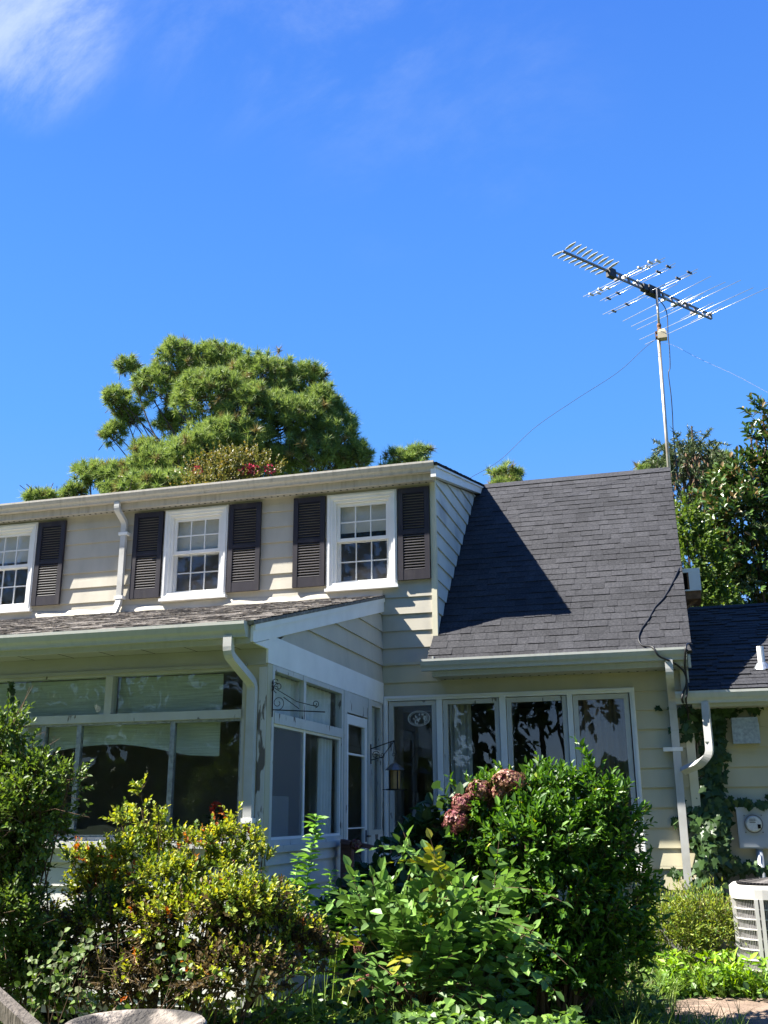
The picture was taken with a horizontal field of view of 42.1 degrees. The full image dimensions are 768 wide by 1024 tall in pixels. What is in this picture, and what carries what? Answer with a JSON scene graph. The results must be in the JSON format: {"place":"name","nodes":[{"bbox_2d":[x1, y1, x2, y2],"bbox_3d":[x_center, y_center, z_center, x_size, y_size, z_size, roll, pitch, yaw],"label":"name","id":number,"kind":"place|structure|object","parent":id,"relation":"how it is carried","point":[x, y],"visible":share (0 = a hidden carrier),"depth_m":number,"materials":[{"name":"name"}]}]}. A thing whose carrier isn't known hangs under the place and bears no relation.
{"place":"outdoors","nodes":[
{"label":"outdoors","id":0,"kind":"place"},
{"bbox_2d":[0,0,767,600],"label":"sky","id":1,"kind":"structure","parent":0,"point":[385,194],"materials":[{"name":"blue"}]},
{"bbox_2d":[39,938,767,1023],"bbox_3d":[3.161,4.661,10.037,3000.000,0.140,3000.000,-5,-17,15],"label":"ground","id":2,"kind":"structure","parent":0,"point":[251,1006],"depth_m":8.58,"materials":[{"name":"green plant"}]},
{"bbox_2d":[0,987,40,1023],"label":"wooden rail","id":3,"kind":"object","parent":2,"relation":"on","point":[12,1011],"depth_m":3.91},
{"bbox_2d":[0,686,104,1023],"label":"privet bush","id":4,"kind":"object","parent":2,"relation":"on","point":[32,802],"visible":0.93,"depth_m":6.39,"materials":[{"name":"green plant"}]},
{"bbox_2d":[14,927,230,1023],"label":"variegated vine","id":5,"kind":"object","parent":2,"relation":"on","point":[76,955],"visible":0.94,"depth_m":5.46,"materials":[{"name":"green plant"}]},
{"bbox_2d":[77,918,146,1009],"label":"dead twigs","id":6,"kind":"object","parent":5,"relation":"attached to","point":[117,962],"visible":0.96,"depth_m":5.57,"materials":[{"name":"brown plant"}]},
{"bbox_2d":[17,426,230,500],"bbox_3d":[-6.961,3.371,25.291,6.372,11.566,3.171,-5,-17,15],"label":"pine tree","id":7,"kind":"object","parent":2,"relation":"on","point":[140,468],"visible":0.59,"depth_m":26.06,"materials":[{"name":"green plant"}]},
{"bbox_2d":[65,1009,206,1023],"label":"birdbath","id":8,"kind":"object","parent":2,"relation":"on","point":[151,1016],"visible":1,"depth_m":4.26,"materials":[{"name":"stone"}]},
{"bbox_2d":[30,773,345,1023],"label":"azalea","id":9,"kind":"object","parent":2,"relation":"on","point":[254,902],"visible":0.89,"depth_m":6.19,"materials":[{"name":"green plant"}]},
{"bbox_2d":[167,438,287,485],"bbox_3d":[-3.619,3.156,22.140,2.878,10.102,2.121,-5,-17,15],"label":"crape myrtle","id":10,"kind":"object","parent":2,"relation":"on","point":[245,471],"visible":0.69,"depth_m":23.18,"materials":[{"name":"green plant"}]},
{"bbox_2d":[94,333,376,479],"bbox_3d":[-4.416,1.834,26.964,8.908,15.434,4.504,-5,-17,15],"label":"pine tree","id":11,"kind":"object","parent":2,"relation":"on","point":[198,375],"visible":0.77,"depth_m":27.51,"materials":[{"name":"green plant"}]},
{"bbox_2d":[283,853,302,1005],"bbox_3d":[-0.647,3.136,6.973,0.204,1.432,0.188,-15,-22,40],"label":"tall weed","id":12,"kind":"object","parent":2,"relation":"on","point":[296,868],"visible":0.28,"depth_m":7.12,"materials":[{"name":"green plant"}]},
{"bbox_2d":[289,813,327,1006],"bbox_3d":[-0.541,2.994,6.974,0.276,1.703,0.284,5,-18,-17],"label":"tall weed","id":13,"kind":"object","parent":2,"relation":"on","point":[304,856],"visible":0.48,"depth_m":7.11,"materials":[{"name":"green plant"}]},
{"bbox_2d":[317,869,339,974],"bbox_3d":[-0.397,3.166,6.896,0.190,1.328,0.195,11,-20,-34],"label":"tall weed","id":14,"kind":"object","parent":2,"relation":"on","point":[330,918],"visible":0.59,"depth_m":7.00,"materials":[{"name":"green plant"}]},
{"bbox_2d":[326,874,366,1022],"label":"tall weed","id":15,"kind":"object","parent":2,"relation":"on","point":[339,956],"visible":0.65,"depth_m":6.91,"materials":[{"name":"green plant"}]},
{"bbox_2d":[340,839,400,989],"bbox_3d":[-0.122,3.778,9.343,0.603,1.366,0.180,-5,-17,15],"label":"wooden handrail","id":16,"kind":"object","parent":2,"relation":"on","point":[346,849],"visible":0.31,"depth_m":9.53,"materials":[{"name":"brown wood"}]},
{"bbox_2d":[0,460,767,1021],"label":"house","id":17,"kind":"structure","parent":2,"relation":"on","point":[516,614],"depth_m":11.89,"materials":[{"name":"beige wood"}]},
{"bbox_2d":[0,536,29,563],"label":"roller blind","id":18,"kind":"object","parent":17,"relation":"attached to","point":[11,544],"visible":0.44,"depth_m":13.88,"materials":[{"name":"white fabric"}]},
{"bbox_2d":[7,681,25,748],"bbox_3d":[-3.232,2.275,8.763,0.376,1.593,0.127,-4,-17,12],"label":"climbing vine","id":19,"kind":"object","parent":17,"relation":"attached to","point":[11,691],"visible":0.22,"depth_m":8.97,"materials":[{"name":"green plant"}]},
{"bbox_2d":[0,522,38,613],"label":"window","id":20,"kind":"structure","parent":17,"relation":"in","point":[25,529],"depth_m":13.68,"materials":[{"name":"white paint"}]},
{"bbox_2d":[0,728,41,774],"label":"woven blind","id":21,"kind":"object","parent":17,"relation":"attached to","point":[31,732],"depth_m":9.05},
{"bbox_2d":[0,679,105,717],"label":"woven blind","id":22,"kind":"object","parent":17,"relation":"attached to","point":[67,698],"visible":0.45,"depth_m":9.05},
{"bbox_2d":[0,668,245,863],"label":"porch window","id":23,"kind":"structure","parent":17,"relation":"in","point":[109,716],"depth_m":8.62,"materials":[{"name":"white paint"}]},
{"bbox_2d":[48,722,220,755],"bbox_3d":[-2.210,2.007,8.761,1.680,0.295,0.006,-5,-17,15],"label":"woven blind","id":24,"kind":"object","parent":17,"relation":"attached to","point":[200,739],"visible":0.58,"depth_m":8.73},
{"bbox_2d":[117,674,223,713],"bbox_3d":[-1.877,1.601,8.761,1.010,0.320,0.006,-5,-17,15],"label":"woven blind","id":25,"kind":"object","parent":17,"relation":"attached to","point":[173,693],"visible":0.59,"depth_m":8.76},
{"bbox_2d":[158,505,229,601],"bbox_3d":[-2.432,0.546,12.965,0.932,1.225,0.175,-5,-17,15],"label":"window","id":26,"kind":"structure","parent":17,"relation":"in","point":[173,518],"depth_m":12.97,"materials":[{"name":"white paint"}]},
{"bbox_2d":[177,519,218,557],"bbox_3d":[-2.409,0.320,13.124,0.658,0.536,0.006,-5,-17,15],"label":"roller blind","id":27,"kind":"object","parent":17,"relation":"attached to","point":[198,528],"visible":0.64,"depth_m":13.13,"materials":[{"name":"white fabric"}]},
{"bbox_2d":[199,801,232,834],"bbox_3d":[-1.443,2.699,8.497,0.374,0.463,0.297,-11,-20,32],"label":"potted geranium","id":28,"kind":"object","parent":17,"relation":"in","point":[218,809],"visible":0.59,"depth_m":8.50,"materials":[{"name":"red plant"}]},
{"bbox_2d":[271,796,288,836],"bbox_3d":[-1.008,3.117,8.493,0.160,1.348,0.600,-5,-17,15],"label":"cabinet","id":29,"kind":"object","parent":17,"relation":"in","point":[279,818],"visible":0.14,"depth_m":8.71,"materials":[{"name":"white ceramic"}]},
{"bbox_2d":[271,679,324,716],"bbox_3d":[-0.719,1.548,8.367,0.480,0.319,0.011,-5,-17,15],"label":"scroll bracket","id":30,"kind":"object","parent":17,"relation":"attached to","point":[273,685],"visible":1,"depth_m":8.38,"materials":[{"name":"metal"}]},
{"bbox_2d":[274,675,330,725],"bbox_3d":[-0.788,1.786,9.380,0.028,0.350,1.740,-5,-17,15],"label":"curtain","id":31,"kind":"object","parent":17,"relation":"hanging from","point":[289,688],"visible":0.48,"depth_m":9.35,"materials":[{"name":"white fabric"}]},
{"bbox_2d":[268,665,343,852],"bbox_3d":[-0.693,2.309,9.222,0.100,1.527,1.990,-5,-17,15],"label":"side window","id":32,"kind":"structure","parent":17,"relation":"in","point":[286,843],"depth_m":9.18,"materials":[{"name":"white paint"}]},
{"bbox_2d":[315,738,331,833],"bbox_3d":[-0.594,2.702,9.824,0.057,0.910,0.350,-5,-17,15],"label":"curtain","id":33,"kind":"object","parent":17,"relation":"hanging from","point":[323,776],"visible":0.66,"depth_m":9.80,"materials":[{"name":"white fabric"}]},
{"bbox_2d":[347,714,370,936],"bbox_3d":[-0.273,3.237,10.366,0.098,2.195,0.744,-5,-17,15],"label":"porch door","id":34,"kind":"structure","parent":17,"relation":"in","point":[352,720],"depth_m":10.70,"materials":[{"name":"white paint"}]},
{"bbox_2d":[324,489,398,591],"bbox_3d":[-0.263,0.363,12.368,0.935,1.245,0.175,-5,-17,15],"label":"window","id":35,"kind":"structure","parent":17,"relation":"in","point":[334,583],"depth_m":12.37,"materials":[{"name":"white paint"}]},
{"bbox_2d":[341,504,385,533],"bbox_3d":[-0.240,0.060,12.550,0.661,0.396,0.006,-5,-17,15],"label":"roller blind","id":36,"kind":"object","parent":17,"relation":"attached to","point":[362,513],"visible":0.64,"depth_m":12.55,"materials":[{"name":"white fabric"}]},
{"bbox_2d":[364,707,373,829],"bbox_3d":[-0.176,2.876,11.222,0.046,1.360,0.350,-5,-17,15],"label":"curtain","id":37,"kind":"object","parent":17,"relation":"hanging from","point":[372,769],"visible":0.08,"depth_m":11.32,"materials":[{"name":"white fabric"}]},
{"bbox_2d":[370,740,393,763],"bbox_3d":[-0.017,2.631,10.949,0.284,0.249,0.018,-5,-17,15],"label":"hanging bracket","id":38,"kind":"object","parent":17,"relation":"attached to","point":[371,754],"visible":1,"depth_m":10.96,"materials":[{"name":"metal"}]},
{"bbox_2d":[382,740,407,814],"bbox_3d":[0.118,2.916,10.823,0.223,0.860,0.223,11,-20,-33],"label":"lantern feeder","id":39,"kind":"object","parent":38,"relation":"hanging from","point":[394,768],"visible":1,"depth_m":10.79,"materials":[{"name":"metal"}]},
{"bbox_2d":[408,711,429,725],"bbox_3d":[0.404,2.383,11.525,0.264,0.175,0.012,-5,-17,15],"label":"oval ornament","id":40,"kind":"object","parent":17,"relation":"attached to","point":[417,719],"visible":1,"depth_m":11.52,"materials":[{"name":"grey metal"}]},
{"bbox_2d":[450,704,472,841],"bbox_3d":[0.901,3.102,11.506,0.250,1.800,0.045,-5,-17,15],"label":"curtain","id":41,"kind":"object","parent":17,"relation":"hanging from","point":[461,740],"visible":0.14,"depth_m":11.63,"materials":[{"name":"white fabric"}]},
{"bbox_2d":[383,687,646,870],"bbox_3d":[1.393,2.974,11.082,2.896,1.923,0.185,-5,-17,15],"label":"casement window","id":42,"kind":"structure","parent":17,"relation":"in","point":[502,701],"depth_m":11.23,"materials":[{"name":"white paint"}]},
{"bbox_2d":[578,696,640,855],"bbox_3d":[2.487,2.946,11.021,0.600,1.800,0.069,-5,-17,15],"label":"window pane","id":43,"kind":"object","parent":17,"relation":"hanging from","point":[602,727],"visible":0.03,"depth_m":11.16,"materials":[{"name":"glass"}]},
{"bbox_2d":[553,242,766,480],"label":"television antenna","id":44,"kind":"object","parent":17,"relation":"attached to","point":[652,291],"visible":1,"depth_m":15.23,"materials":[{"name":"metal"}]},
{"bbox_2d":[470,339,655,477],"bbox_3d":[2.673,-1.542,14.780,2.950,2.312,0.099,1,-17,-5],"label":"guy wire","id":45,"kind":"object","parent":44,"relation":"attached to","point":[563,407],"visible":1,"depth_m":14.82,"materials":[{"name":"metal"}]},
{"bbox_2d":[658,299,678,486],"bbox_3d":[4.284,-1.898,15.017,0.078,3.164,0.223,3,-17,-11],"label":"antenna lead","id":46,"kind":"object","parent":44,"relation":"hanging from","point":[670,392],"visible":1,"depth_m":14.88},
{"bbox_2d":[638,564,689,727],"bbox_3d":[3.167,1.458,11.277,0.493,2.130,1.626,-6,-18,19],"label":"roof cable","id":47,"kind":"object","parent":17,"relation":"attached to","point":[654,649],"visible":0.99,"depth_m":10.72,"materials":[{"name":"black rubber"}]},
{"bbox_2d":[681,643,692,714],"bbox_3d":[3.220,1.756,10.590,0.139,0.755,0.516,-9,-19,27],"label":"service cable","id":48,"kind":"object","parent":17,"relation":"attached to","point":[685,671],"visible":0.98,"depth_m":10.45,"materials":[{"name":"black rubber"}]},
{"bbox_2d":[682,568,700,608],"bbox_3d":[3.855,1.037,12.610,0.285,0.545,0.520,-5,-17,15],"label":"chimney","id":49,"kind":"object","parent":17,"relation":"attached to","point":[692,581],"depth_m":12.39,"materials":[{"name":"white metal"}]},
{"bbox_2d":[654,704,767,953],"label":"ivy vine","id":50,"kind":"object","parent":17,"relation":"attached to","point":[712,852],"visible":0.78,"depth_m":10.34,"materials":[{"name":"green plant"}]},
{"bbox_2d":[731,717,760,743],"bbox_3d":[3.824,2.315,10.567,0.272,0.270,0.138,-5,-17,15],"label":"junction box","id":51,"kind":"object","parent":17,"relation":"attached to","point":[745,730],"visible":1,"depth_m":10.51,"materials":[{"name":"metal"}]},
{"bbox_2d":[735,807,767,877],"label":"electric meter","id":52,"kind":"object","parent":17,"relation":"attached to","point":[752,826],"visible":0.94,"depth_m":10.25,"materials":[{"name":"grey paint"}]},
{"bbox_2d":[376,439,436,465],"bbox_3d":[0.658,3.525,26.297,1.647,11.741,1.636,5,-18,-18],"label":"pine tree","id":53,"kind":"object","parent":2,"relation":"on","point":[417,452],"visible":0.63,"depth_m":27.64,"materials":[{"name":"green plant"}]},
{"bbox_2d":[314,769,525,1021],"bbox_3d":[0.130,3.286,8.188,2.305,2.247,1.278,-16,-23,41],"label":"hydrangea","id":54,"kind":"object","parent":2,"relation":"on","point":[455,816],"visible":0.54,"depth_m":8.09,"materials":[{"name":"green plant"}]},
{"bbox_2d":[291,822,577,1023],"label":"bush","id":55,"kind":"object","parent":2,"relation":"on","point":[458,946],"visible":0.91,"depth_m":6.74,"materials":[{"name":"green plant"}]},
{"bbox_2d":[203,956,767,1023],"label":"ground cover","id":56,"kind":"object","parent":2,"relation":"on","point":[417,1015],"visible":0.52,"depth_m":6.40,"materials":[{"name":"green plant"}]},
{"bbox_2d":[484,458,526,483],"bbox_3d":[3.687,4.043,28.554,1.334,12.019,1.325,9,-19,-29],"label":"pine tree","id":57,"kind":"object","parent":2,"relation":"on","point":[499,474],"visible":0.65,"depth_m":29.89,"materials":[{"name":"green plant"}]},
{"bbox_2d":[444,736,675,1022],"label":"evergreen bush","id":58,"kind":"object","parent":2,"relation":"on","point":[576,934],"visible":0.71,"depth_m":7.68,"materials":[{"name":"green plant"}]},
{"bbox_2d":[629,454,661,469],"bbox_3d":[7.160,3.630,25.399,1.221,10.947,1.054,-5,-17,15],"label":"pine tree","id":59,"kind":"object","parent":2,"relation":"on","point":[638,466],"visible":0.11,"depth_m":26.78,"materials":[{"name":"green plant"}]},
{"bbox_2d":[624,874,746,979],"bbox_3d":[2.858,4.030,9.492,1.625,1.121,1.132,-5,-17,15],"label":"bush","id":60,"kind":"object","parent":2,"relation":"on","point":[689,935],"visible":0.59,"depth_m":9.34,"materials":[{"name":"green plant"}]},
{"bbox_2d":[639,423,767,606],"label":"spruce tree","id":61,"kind":"object","parent":2,"relation":"on","point":[690,465],"visible":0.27,"depth_m":20.04,"materials":[{"name":"green plant"}]},
{"bbox_2d":[674,485,745,606],"bbox_3d":[5.567,2.999,16.852,1.525,7.238,1.239,-5,-17,15],"label":"tree","id":62,"kind":"object","parent":2,"relation":"on","point":[693,531],"visible":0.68,"depth_m":17.33,"materials":[{"name":"green plant"}]},
{"bbox_2d":[685,445,745,597],"bbox_3d":[8.998,3.615,25.971,1.934,11.286,1.589,-5,-17,15],"label":"pine tree","id":63,"kind":"object","parent":2,"relation":"on","point":[715,469],"visible":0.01,"depth_m":27.13,"materials":[{"name":"green plant"}]},
{"bbox_2d":[676,392,767,603],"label":"magnolia tree","id":64,"kind":"object","parent":2,"relation":"on","point":[750,489],"visible":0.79,"depth_m":18.51,"materials":[{"name":"green plant"}]},
{"bbox_2d":[729,877,767,975],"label":"condenser","id":65,"kind":"object","parent":2,"relation":"on","point":[749,900],"visible":0.86,"depth_m":9.03,"materials":[{"name":"metal"}]},
{"bbox_2d":[412,804,433,816],"bbox_3d":[0.477,3.774,11.924,0.300,0.560,0.295,-5,-17,15],"label":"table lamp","id":66,"kind":"object","parent":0,"point":[414,811],"visible":0.14,"depth_m":11.91,"materials":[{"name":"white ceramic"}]},
{"bbox_2d":[662,995,767,1023],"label":"path","id":67,"kind":"structure","parent":0,"point":[759,1012],"depth_m":8.21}
]}

